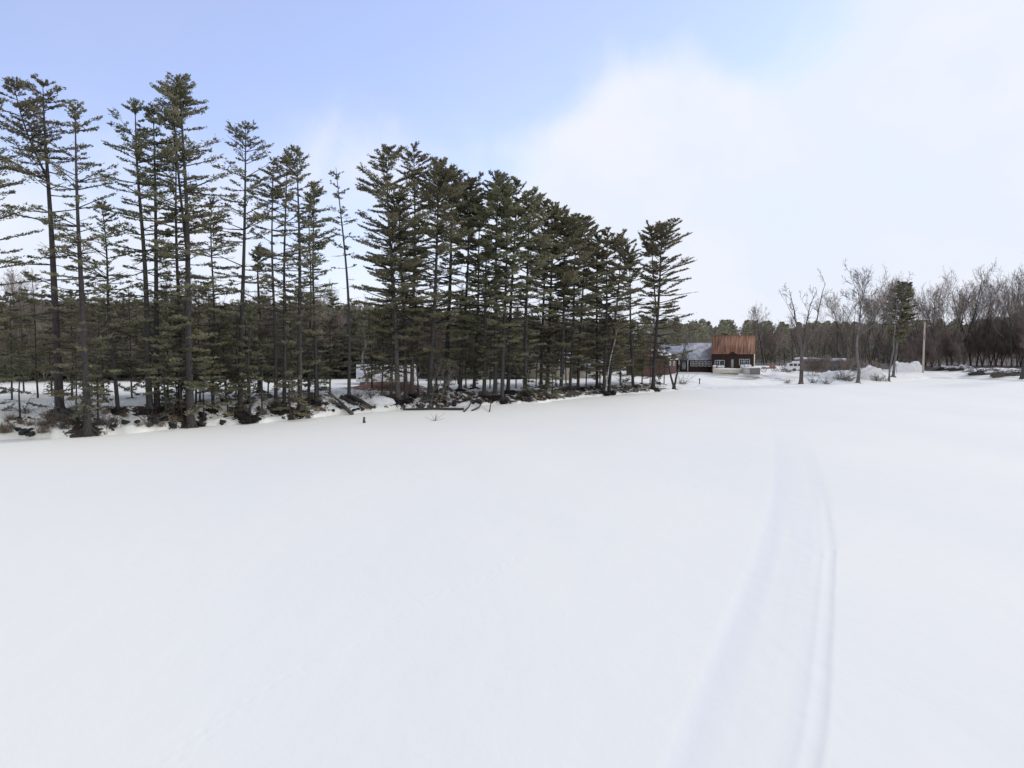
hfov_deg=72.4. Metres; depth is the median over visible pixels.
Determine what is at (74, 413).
dead brush
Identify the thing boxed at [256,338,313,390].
young evergreen
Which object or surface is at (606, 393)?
root mound
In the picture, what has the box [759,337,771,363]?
bare tree
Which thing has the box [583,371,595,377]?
door
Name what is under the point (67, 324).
young evergreen
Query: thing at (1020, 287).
bare tree
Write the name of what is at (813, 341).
bare tree
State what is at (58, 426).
dead brush
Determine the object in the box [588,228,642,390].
pine tree
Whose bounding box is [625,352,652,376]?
red shed
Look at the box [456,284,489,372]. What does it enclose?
bare tree
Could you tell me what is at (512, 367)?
young evergreen
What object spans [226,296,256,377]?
evergreen tree
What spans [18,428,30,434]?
rock
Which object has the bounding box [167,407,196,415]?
root mound
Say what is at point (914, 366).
snow pile
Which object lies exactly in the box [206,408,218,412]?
root mound
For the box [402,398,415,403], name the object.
root mound
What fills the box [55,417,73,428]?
dead brush
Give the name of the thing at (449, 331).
young evergreen
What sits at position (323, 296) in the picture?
bare tree
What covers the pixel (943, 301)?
bare tree
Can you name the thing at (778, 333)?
bare tree
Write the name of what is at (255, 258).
pine tree
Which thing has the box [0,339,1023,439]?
ground
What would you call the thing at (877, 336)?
bare tree
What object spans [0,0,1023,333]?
sky
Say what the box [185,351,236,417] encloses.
young evergreen
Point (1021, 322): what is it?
bare tree
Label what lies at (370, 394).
dead brush
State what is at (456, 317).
pine tree
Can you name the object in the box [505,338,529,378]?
evergreen tree
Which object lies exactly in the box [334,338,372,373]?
leafless thicket
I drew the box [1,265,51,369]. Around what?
bare tree
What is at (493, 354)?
leafless thicket
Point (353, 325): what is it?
evergreen tree
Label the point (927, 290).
bare tree
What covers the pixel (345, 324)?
evergreen tree
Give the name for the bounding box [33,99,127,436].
pine tree
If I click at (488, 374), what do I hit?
evergreen tree
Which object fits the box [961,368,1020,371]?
snow pile
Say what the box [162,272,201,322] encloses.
bare tree
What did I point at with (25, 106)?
pine tree
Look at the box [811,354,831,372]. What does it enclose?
bare shrub
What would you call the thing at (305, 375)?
evergreen tree
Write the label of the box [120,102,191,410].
pine tree
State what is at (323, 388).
evergreen sapling
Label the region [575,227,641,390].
pine tree
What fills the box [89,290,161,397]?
young evergreen
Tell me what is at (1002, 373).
brush pile
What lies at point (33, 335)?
leafless thicket
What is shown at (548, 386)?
evergreen sapling
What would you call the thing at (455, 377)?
evergreen tree
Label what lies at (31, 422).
grass tuft
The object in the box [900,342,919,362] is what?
leafless thicket
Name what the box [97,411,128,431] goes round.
dead brush
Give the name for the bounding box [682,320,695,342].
evergreen tree
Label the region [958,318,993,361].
leafless thicket
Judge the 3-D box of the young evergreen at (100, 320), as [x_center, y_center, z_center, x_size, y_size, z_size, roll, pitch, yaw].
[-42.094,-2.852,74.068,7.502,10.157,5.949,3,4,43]
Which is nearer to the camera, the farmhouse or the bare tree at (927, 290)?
the farmhouse
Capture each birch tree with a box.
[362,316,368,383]
[605,301,624,390]
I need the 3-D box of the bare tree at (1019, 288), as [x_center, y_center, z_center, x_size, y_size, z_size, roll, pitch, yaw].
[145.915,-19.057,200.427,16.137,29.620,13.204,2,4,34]
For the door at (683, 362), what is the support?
in the farmhouse
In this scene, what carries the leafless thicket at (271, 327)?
on the ground
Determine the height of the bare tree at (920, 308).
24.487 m
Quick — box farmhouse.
[661,343,711,371]
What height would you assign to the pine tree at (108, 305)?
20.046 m
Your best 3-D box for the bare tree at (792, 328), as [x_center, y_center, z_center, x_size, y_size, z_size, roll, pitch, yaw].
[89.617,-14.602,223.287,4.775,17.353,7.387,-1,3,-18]
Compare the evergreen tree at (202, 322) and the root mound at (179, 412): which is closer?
the root mound at (179, 412)
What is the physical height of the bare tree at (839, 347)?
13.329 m
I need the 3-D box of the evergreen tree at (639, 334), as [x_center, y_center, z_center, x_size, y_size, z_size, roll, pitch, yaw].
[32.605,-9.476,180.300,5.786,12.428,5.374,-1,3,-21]
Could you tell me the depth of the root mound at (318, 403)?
78.95 m
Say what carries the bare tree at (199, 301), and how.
on the ground
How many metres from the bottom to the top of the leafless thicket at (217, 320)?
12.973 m
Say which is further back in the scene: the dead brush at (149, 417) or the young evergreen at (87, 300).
the young evergreen at (87, 300)
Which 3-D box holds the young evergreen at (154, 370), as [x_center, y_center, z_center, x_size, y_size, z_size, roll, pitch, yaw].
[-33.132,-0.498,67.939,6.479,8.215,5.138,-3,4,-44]
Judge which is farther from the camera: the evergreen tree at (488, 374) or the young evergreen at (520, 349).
the evergreen tree at (488, 374)
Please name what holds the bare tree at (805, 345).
on the ground
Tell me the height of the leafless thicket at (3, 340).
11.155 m
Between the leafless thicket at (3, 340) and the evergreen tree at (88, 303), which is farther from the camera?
the evergreen tree at (88, 303)
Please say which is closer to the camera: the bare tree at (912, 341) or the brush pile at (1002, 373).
the brush pile at (1002, 373)
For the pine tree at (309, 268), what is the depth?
79.16 m
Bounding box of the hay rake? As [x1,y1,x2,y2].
[761,363,776,371]
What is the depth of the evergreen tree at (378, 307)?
127.85 m
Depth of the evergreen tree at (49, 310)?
125.39 m
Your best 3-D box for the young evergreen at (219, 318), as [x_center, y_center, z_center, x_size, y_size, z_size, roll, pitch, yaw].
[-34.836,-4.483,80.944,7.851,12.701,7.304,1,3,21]
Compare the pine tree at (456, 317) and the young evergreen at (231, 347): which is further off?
the pine tree at (456, 317)
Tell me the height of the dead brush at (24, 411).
2.362 m
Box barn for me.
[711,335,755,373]
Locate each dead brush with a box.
[9,388,35,413]
[33,418,62,428]
[35,389,79,418]
[44,404,78,428]
[49,394,100,417]
[49,408,81,424]
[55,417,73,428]
[59,398,107,419]
[82,396,116,425]
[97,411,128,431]
[131,409,166,424]
[140,410,157,426]
[251,399,274,414]
[254,383,289,405]
[305,402,334,411]
[363,388,381,398]
[371,375,389,388]
[567,388,581,394]
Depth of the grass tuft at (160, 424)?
65.81 m
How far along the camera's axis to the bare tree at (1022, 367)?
156.09 m
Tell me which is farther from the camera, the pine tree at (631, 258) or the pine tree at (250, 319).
the pine tree at (631, 258)
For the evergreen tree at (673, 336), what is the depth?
185.14 m
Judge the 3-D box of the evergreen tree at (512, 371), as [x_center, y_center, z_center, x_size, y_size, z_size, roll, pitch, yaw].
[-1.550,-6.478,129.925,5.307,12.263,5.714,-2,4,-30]
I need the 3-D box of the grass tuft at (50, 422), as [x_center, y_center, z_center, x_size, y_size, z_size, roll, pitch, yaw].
[-40.609,3.079,61.246,1.839,0.820,1.705,-2,4,-34]
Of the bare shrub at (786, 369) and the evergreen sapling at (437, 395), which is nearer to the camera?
the evergreen sapling at (437, 395)
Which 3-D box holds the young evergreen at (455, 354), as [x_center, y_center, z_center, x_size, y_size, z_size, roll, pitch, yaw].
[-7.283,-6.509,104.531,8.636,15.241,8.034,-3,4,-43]
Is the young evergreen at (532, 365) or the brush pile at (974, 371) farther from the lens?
the brush pile at (974, 371)
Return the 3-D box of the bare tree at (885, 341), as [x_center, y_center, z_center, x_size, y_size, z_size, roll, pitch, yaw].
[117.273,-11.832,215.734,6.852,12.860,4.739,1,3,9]
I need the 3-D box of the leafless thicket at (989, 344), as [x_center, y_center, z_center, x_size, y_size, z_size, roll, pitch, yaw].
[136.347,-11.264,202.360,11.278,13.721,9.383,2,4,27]
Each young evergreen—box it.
[0,270,68,397]
[0,290,43,399]
[0,352,49,417]
[1,291,52,391]
[1,345,35,393]
[26,324,90,395]
[34,290,112,395]
[43,321,108,418]
[60,279,115,366]
[63,338,123,419]
[86,309,142,398]
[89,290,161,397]
[124,324,176,391]
[125,284,205,389]
[135,337,211,415]
[139,295,216,419]
[152,302,228,404]
[160,291,235,404]
[167,288,232,401]
[182,292,237,371]
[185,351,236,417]
[196,314,253,413]
[198,305,254,399]
[208,314,282,395]
[215,313,253,393]
[230,338,281,410]
[243,317,297,397]
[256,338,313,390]
[264,298,319,396]
[289,315,333,388]
[296,318,351,391]
[351,311,403,387]
[354,303,412,392]
[358,310,409,379]
[387,293,442,391]
[417,285,460,390]
[438,293,487,386]
[441,323,478,383]
[466,296,507,387]
[491,309,522,385]
[492,300,539,387]
[518,311,559,385]
[530,310,575,385]
[532,356,556,393]
[552,308,583,383]
[575,316,607,385]
[576,307,622,383]
[590,311,635,383]
[606,325,644,383]
[613,324,648,373]
[619,331,658,382]
[633,318,670,382]
[643,339,675,383]
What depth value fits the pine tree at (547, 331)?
108.16 m
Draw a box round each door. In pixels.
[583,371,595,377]
[682,361,685,368]
[830,363,839,370]
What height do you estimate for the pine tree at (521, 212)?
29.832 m
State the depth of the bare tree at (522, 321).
164.13 m
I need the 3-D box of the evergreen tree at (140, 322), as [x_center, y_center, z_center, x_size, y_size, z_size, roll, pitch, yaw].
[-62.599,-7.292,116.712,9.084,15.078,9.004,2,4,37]
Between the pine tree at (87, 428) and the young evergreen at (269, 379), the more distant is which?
the young evergreen at (269, 379)
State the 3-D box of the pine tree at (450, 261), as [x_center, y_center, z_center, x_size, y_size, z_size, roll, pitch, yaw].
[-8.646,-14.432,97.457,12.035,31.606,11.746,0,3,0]
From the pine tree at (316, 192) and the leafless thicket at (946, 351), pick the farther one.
the leafless thicket at (946, 351)
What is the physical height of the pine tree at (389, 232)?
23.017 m
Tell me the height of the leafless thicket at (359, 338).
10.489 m
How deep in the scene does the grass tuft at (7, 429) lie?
59.62 m
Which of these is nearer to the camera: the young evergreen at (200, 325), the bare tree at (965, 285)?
the young evergreen at (200, 325)
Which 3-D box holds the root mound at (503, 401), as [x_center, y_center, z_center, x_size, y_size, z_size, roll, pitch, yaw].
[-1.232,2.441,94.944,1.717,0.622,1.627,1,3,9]
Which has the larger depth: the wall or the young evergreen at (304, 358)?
the wall
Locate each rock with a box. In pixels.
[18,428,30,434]
[25,431,34,436]
[121,419,129,424]
[169,423,176,427]
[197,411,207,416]
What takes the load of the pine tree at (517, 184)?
on the ground
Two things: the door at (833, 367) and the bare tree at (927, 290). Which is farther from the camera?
the bare tree at (927, 290)
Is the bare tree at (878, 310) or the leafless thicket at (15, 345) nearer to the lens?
the leafless thicket at (15, 345)
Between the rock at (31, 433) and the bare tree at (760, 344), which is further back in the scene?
the bare tree at (760, 344)
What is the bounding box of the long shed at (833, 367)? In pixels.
[794,357,845,371]
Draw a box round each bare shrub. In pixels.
[674,372,696,383]
[761,345,809,372]
[803,357,817,373]
[806,356,824,375]
[810,368,833,383]
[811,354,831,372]
[818,354,870,379]
[822,355,834,370]
[833,364,869,381]
[834,356,843,369]
[841,358,855,370]
[851,364,856,372]
[868,373,883,380]
[870,360,882,369]
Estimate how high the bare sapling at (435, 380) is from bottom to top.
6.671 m
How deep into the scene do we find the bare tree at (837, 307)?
209.64 m
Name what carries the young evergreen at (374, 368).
on the ground
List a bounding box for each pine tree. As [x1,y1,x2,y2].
[0,73,103,415]
[0,98,43,381]
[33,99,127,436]
[68,199,143,408]
[89,97,183,409]
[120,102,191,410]
[127,72,243,428]
[138,133,208,404]
[182,196,246,408]
[200,119,282,410]
[236,241,281,391]
[238,304,263,415]
[245,157,305,407]
[252,152,314,408]
[268,144,332,409]
[285,181,339,400]
[291,197,331,399]
[326,170,364,396]
[349,143,432,399]
[361,216,424,397]
[371,192,434,398]
[382,141,445,393]
[396,156,478,399]
[410,166,491,388]
[431,171,499,388]
[450,202,507,387]
[457,236,514,395]
[461,169,534,395]
[478,183,535,400]
[487,175,540,390]
[491,186,564,393]
[515,198,583,385]
[518,200,585,385]
[530,209,597,389]
[542,213,606,388]
[553,227,615,388]
[574,233,626,386]
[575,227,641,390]
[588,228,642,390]
[607,243,655,385]
[633,218,697,387]
[881,281,918,377]
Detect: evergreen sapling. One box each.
[77,367,114,408]
[155,371,197,417]
[223,367,257,407]
[272,370,314,415]
[302,354,335,397]
[419,358,453,400]
[516,373,538,399]
[539,367,564,398]
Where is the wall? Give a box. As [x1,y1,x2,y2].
[713,368,742,373]
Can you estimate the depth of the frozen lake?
23.21 m
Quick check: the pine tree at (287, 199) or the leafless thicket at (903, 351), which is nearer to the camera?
the pine tree at (287, 199)
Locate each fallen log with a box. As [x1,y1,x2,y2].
[328,392,353,414]
[340,395,364,410]
[348,394,372,408]
[403,407,463,409]
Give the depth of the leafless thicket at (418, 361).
128.39 m
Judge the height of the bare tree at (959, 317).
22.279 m
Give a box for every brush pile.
[932,362,965,370]
[946,362,980,370]
[964,364,999,375]
[985,367,1020,377]
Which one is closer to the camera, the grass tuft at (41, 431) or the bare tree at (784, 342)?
the grass tuft at (41, 431)
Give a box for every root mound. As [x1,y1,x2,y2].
[107,408,133,414]
[133,409,164,415]
[142,406,164,411]
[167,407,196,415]
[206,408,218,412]
[229,410,248,416]
[231,414,263,423]
[267,408,285,415]
[292,411,312,416]
[304,399,315,404]
[311,401,322,406]
[395,400,406,404]
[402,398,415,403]
[408,393,421,397]
[490,395,505,399]
[499,400,508,403]
[504,390,517,394]
[599,390,614,395]
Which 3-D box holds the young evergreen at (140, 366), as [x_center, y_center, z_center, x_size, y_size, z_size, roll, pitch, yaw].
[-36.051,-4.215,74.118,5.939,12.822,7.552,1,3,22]
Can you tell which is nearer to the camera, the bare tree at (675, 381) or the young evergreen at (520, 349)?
the young evergreen at (520, 349)
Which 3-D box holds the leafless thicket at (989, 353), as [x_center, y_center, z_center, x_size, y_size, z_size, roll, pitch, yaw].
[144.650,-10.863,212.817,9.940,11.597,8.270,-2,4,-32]
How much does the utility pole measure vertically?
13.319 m
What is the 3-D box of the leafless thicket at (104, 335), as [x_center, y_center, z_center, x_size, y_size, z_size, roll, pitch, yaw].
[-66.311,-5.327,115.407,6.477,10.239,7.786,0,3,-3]
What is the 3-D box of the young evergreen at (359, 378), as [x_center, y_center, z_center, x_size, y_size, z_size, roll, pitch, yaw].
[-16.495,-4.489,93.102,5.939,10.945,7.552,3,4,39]
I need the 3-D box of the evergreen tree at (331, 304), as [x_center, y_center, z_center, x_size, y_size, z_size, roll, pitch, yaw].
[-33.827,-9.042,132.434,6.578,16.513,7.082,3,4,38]
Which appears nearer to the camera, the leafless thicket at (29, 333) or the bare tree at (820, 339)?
the leafless thicket at (29, 333)
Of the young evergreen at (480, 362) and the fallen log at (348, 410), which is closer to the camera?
the fallen log at (348, 410)
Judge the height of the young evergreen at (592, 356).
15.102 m
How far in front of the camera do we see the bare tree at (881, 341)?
187.62 m
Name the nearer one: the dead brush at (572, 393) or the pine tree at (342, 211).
the pine tree at (342, 211)
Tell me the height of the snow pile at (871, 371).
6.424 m
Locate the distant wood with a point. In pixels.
(705, 331)
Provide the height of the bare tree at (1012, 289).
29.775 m
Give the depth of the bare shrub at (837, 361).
166.01 m
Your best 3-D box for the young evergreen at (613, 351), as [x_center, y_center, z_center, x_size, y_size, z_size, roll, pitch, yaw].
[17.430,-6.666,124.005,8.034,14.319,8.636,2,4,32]
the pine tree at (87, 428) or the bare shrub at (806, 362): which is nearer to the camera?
the pine tree at (87, 428)
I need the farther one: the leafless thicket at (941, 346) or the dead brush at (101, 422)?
the leafless thicket at (941, 346)
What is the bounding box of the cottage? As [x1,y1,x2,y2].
[356,364,416,384]
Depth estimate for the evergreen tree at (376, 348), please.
132.19 m
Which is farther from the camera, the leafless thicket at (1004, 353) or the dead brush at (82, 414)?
the leafless thicket at (1004, 353)
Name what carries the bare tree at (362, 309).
on the ground
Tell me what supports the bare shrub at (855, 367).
on the ground
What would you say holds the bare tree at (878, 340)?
on the ground
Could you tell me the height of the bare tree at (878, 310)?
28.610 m
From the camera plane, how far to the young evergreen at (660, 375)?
129.69 m
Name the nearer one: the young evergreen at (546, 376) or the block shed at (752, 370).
the young evergreen at (546, 376)
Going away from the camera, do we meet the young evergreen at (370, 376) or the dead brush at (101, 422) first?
the dead brush at (101, 422)
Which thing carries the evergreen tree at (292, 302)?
on the ground
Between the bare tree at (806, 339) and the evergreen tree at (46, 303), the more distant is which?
the bare tree at (806, 339)
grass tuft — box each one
[0,423,15,432]
[2,411,16,420]
[22,418,37,425]
[30,423,53,433]
[34,418,49,425]
[39,409,57,417]
[41,416,57,423]
[48,412,65,421]
[153,419,168,426]
[168,414,179,421]
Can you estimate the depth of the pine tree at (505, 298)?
93.97 m
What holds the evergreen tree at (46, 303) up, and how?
on the ground
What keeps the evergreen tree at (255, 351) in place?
on the ground
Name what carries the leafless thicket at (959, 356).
on the ground
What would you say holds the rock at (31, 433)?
on the ground
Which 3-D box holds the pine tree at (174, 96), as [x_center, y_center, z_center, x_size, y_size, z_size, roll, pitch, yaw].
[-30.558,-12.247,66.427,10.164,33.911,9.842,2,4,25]
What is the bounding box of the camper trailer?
[783,361,799,370]
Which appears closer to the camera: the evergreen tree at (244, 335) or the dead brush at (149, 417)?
the dead brush at (149, 417)
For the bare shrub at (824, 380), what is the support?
on the ground
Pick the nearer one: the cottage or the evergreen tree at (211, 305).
the cottage
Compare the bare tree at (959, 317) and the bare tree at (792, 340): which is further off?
the bare tree at (792, 340)
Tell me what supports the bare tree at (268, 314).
on the ground
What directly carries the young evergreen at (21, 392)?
on the ground
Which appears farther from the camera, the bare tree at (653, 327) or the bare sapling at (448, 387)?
the bare tree at (653, 327)
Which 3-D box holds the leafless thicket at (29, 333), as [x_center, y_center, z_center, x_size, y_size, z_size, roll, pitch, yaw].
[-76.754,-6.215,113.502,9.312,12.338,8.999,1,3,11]
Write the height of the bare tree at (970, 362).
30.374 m
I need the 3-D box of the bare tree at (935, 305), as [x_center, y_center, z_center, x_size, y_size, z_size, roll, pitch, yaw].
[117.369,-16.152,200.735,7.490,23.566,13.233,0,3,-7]
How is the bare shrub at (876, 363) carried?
on the ground
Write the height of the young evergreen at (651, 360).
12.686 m
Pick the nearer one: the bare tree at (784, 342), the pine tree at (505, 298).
the pine tree at (505, 298)
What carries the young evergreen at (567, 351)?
on the ground
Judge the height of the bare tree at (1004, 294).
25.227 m
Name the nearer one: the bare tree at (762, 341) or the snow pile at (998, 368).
the snow pile at (998, 368)
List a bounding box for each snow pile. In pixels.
[366,395,395,405]
[735,372,798,378]
[818,370,856,378]
[856,365,885,380]
[890,361,925,371]
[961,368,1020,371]
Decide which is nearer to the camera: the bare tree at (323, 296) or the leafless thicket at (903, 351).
the bare tree at (323, 296)
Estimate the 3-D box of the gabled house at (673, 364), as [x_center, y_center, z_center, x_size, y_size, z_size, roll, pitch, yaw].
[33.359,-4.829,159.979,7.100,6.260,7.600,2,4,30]
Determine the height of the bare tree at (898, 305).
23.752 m
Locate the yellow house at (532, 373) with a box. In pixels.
[519,353,570,379]
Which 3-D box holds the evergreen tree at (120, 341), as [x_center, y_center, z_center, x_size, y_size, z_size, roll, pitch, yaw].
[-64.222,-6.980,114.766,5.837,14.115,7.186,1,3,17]
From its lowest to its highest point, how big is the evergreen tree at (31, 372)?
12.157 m
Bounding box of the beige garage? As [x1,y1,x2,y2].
[577,359,602,377]
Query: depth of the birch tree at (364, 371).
95.88 m
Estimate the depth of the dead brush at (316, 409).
78.01 m
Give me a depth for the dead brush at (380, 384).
92.55 m
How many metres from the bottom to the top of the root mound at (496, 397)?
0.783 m
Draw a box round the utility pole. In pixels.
[922,322,929,372]
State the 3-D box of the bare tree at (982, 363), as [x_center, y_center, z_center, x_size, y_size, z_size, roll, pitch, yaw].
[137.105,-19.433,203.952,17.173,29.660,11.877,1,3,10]
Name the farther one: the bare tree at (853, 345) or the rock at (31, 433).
the bare tree at (853, 345)
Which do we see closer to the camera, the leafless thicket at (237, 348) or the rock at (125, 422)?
the rock at (125, 422)
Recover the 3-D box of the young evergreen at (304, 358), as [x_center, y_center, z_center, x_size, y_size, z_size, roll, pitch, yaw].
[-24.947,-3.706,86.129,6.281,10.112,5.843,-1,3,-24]
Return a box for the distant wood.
[1,299,1020,369]
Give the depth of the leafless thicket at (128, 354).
112.86 m
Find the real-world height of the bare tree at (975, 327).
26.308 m
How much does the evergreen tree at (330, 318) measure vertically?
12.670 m
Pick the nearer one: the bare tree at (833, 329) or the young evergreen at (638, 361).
the young evergreen at (638, 361)
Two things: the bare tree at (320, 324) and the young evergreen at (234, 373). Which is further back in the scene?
the bare tree at (320, 324)
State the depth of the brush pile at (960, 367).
179.90 m
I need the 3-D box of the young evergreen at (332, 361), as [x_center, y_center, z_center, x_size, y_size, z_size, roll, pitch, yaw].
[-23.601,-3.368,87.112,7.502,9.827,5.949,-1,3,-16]
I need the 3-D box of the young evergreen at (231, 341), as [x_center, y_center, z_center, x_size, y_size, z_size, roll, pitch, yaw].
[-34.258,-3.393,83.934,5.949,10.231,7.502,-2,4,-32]
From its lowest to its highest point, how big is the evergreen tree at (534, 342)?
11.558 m
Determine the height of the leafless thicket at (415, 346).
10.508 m
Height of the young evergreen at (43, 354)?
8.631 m
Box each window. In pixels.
[739,359,743,364]
[745,359,749,364]
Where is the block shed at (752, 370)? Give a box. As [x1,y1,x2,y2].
[743,367,760,374]
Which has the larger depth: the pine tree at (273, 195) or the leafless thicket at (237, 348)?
the leafless thicket at (237, 348)
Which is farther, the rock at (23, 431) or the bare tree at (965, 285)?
the bare tree at (965, 285)
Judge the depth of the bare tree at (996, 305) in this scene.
211.69 m
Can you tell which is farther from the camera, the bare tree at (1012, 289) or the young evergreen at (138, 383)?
the bare tree at (1012, 289)
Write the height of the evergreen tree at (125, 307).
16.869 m
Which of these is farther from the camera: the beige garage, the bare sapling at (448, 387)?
the beige garage
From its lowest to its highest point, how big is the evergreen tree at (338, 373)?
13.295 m
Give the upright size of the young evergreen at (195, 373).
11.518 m
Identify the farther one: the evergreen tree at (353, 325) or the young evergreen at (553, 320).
the evergreen tree at (353, 325)
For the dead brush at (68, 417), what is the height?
1.562 m
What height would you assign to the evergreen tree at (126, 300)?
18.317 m
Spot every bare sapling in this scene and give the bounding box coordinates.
[409,364,421,405]
[430,358,443,405]
[436,364,459,406]
[445,374,456,404]
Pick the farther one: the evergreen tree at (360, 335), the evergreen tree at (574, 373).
the evergreen tree at (574, 373)
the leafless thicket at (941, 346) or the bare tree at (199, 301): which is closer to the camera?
the bare tree at (199, 301)
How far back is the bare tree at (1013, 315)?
193.41 m
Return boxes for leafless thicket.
[0,314,45,376]
[0,315,20,365]
[1,315,39,375]
[7,311,49,376]
[13,320,63,381]
[37,315,88,380]
[52,317,106,380]
[67,326,100,371]
[89,327,132,363]
[97,313,142,376]
[114,340,142,379]
[133,341,159,369]
[202,307,237,372]
[219,320,256,367]
[262,306,312,359]
[287,321,318,362]
[293,310,350,374]
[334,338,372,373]
[338,324,368,358]
[401,327,429,363]
[407,319,451,375]
[407,341,435,377]
[414,340,438,376]
[477,335,519,376]
[551,321,576,351]
[567,332,595,368]
[882,329,922,362]
[899,326,929,359]
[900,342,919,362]
[909,328,947,364]
[914,335,941,368]
[919,328,960,366]
[932,329,960,364]
[934,325,969,365]
[938,338,956,365]
[949,343,967,365]
[955,315,996,361]
[955,332,982,362]
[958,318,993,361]
[962,322,1008,362]
[971,331,999,365]
[975,318,1008,363]
[995,337,1011,364]
[996,320,1023,366]
[1001,326,1023,366]
[1013,333,1023,355]
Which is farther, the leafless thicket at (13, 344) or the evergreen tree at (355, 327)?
the evergreen tree at (355, 327)
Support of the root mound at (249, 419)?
on the ground
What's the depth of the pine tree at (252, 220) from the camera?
71.00 m
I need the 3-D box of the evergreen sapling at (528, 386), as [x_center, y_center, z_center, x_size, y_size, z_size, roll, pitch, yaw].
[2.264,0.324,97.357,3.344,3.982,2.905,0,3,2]
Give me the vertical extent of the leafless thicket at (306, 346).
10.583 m
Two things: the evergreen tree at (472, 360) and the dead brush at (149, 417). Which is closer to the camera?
the dead brush at (149, 417)
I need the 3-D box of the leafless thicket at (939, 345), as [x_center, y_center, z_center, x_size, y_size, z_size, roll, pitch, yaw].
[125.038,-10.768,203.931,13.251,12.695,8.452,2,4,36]
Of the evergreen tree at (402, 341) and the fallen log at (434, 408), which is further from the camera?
the evergreen tree at (402, 341)
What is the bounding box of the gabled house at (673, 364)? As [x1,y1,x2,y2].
[651,349,676,374]
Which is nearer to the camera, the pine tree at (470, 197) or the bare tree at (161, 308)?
the pine tree at (470, 197)
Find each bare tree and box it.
[0,267,42,312]
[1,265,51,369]
[127,289,175,331]
[143,282,173,376]
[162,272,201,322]
[169,283,211,320]
[239,287,268,326]
[256,290,278,375]
[297,282,341,319]
[307,307,331,351]
[312,280,342,375]
[353,298,377,338]
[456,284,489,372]
[513,306,530,347]
[646,315,659,346]
[646,333,692,389]
[747,304,771,363]
[748,306,769,356]
[757,323,778,363]
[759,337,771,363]
[760,328,778,364]
[769,320,785,363]
[774,328,786,364]
[776,332,792,360]
[778,330,787,363]
[779,268,831,383]
[786,322,808,356]
[787,311,803,349]
[787,330,797,360]
[798,326,810,357]
[801,320,829,356]
[808,329,823,356]
[811,289,848,357]
[812,318,838,357]
[825,293,873,359]
[827,324,844,355]
[828,326,850,357]
[828,336,838,357]
[835,320,850,356]
[840,260,900,382]
[844,329,864,364]
[846,322,866,359]
[854,284,897,364]
[855,263,902,365]
[860,323,873,363]
[861,285,896,364]
[871,275,901,365]
[874,324,887,365]
[880,271,913,380]
[883,329,899,364]
[887,278,923,360]
[907,281,952,366]
[909,283,948,365]
[910,289,949,366]
[922,281,954,365]
[936,290,977,364]
[941,270,981,365]
[949,268,1014,366]
[952,275,998,364]
[955,280,1007,365]
[963,263,1000,364]
[968,286,1023,365]
[981,277,1022,365]
[984,285,1023,367]
[993,282,1022,366]
[993,296,1023,366]
[994,268,1023,366]
[998,270,1023,306]
[1008,262,1023,311]
[1008,305,1023,333]
[1012,273,1023,378]
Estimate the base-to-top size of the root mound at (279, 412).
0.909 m
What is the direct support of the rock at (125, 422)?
on the ground
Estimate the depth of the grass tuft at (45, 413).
61.98 m
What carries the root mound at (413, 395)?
on the ground
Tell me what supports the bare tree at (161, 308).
on the ground
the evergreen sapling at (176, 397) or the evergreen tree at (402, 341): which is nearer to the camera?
the evergreen sapling at (176, 397)
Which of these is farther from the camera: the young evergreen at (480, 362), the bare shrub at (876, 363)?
the bare shrub at (876, 363)
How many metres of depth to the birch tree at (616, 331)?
111.13 m
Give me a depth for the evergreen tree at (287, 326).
116.80 m
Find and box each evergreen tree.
[0,298,15,376]
[4,311,49,378]
[24,304,49,380]
[36,290,49,311]
[39,309,81,378]
[41,304,51,375]
[44,291,59,311]
[78,291,96,335]
[80,294,108,377]
[91,291,116,377]
[91,296,124,379]
[105,301,137,380]
[111,313,143,379]
[114,297,137,332]
[117,296,144,379]
[121,293,134,319]
[182,303,210,375]
[201,293,219,375]
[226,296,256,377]
[228,312,249,366]
[243,321,278,378]
[263,310,281,376]
[266,318,296,378]
[276,289,292,328]
[278,316,296,378]
[288,291,321,376]
[293,297,313,377]
[318,309,345,378]
[320,308,354,378]
[323,292,346,375]
[334,302,364,377]
[341,301,374,374]
[345,314,364,376]
[347,319,369,378]
[357,322,381,362]
[364,314,375,362]
[365,306,390,363]
[388,312,419,371]
[439,336,469,379]
[452,318,472,377]
[453,331,481,378]
[481,332,500,378]
[498,326,518,378]
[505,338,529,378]
[527,329,538,352]
[567,320,583,374]
[635,324,646,350]
[668,319,682,341]
[670,334,676,342]
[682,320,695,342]
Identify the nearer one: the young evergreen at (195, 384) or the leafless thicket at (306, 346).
the young evergreen at (195, 384)
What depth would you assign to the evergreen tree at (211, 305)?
119.88 m
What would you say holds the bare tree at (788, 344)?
on the ground
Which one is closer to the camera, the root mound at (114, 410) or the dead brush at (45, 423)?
the dead brush at (45, 423)
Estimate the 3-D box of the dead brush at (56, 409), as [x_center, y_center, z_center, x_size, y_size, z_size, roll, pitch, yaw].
[-40.270,1.955,62.424,4.573,2.982,4.243,2,4,25]
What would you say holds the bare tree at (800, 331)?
on the ground
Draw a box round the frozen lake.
[0,378,1023,767]
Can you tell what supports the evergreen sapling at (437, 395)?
on the ground
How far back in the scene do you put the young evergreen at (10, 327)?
74.09 m
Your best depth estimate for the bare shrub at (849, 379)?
147.71 m
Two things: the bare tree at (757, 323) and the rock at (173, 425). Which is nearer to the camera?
the rock at (173, 425)
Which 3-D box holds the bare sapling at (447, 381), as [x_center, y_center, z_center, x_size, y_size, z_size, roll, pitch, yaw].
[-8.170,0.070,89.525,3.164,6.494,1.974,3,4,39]
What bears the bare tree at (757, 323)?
on the ground

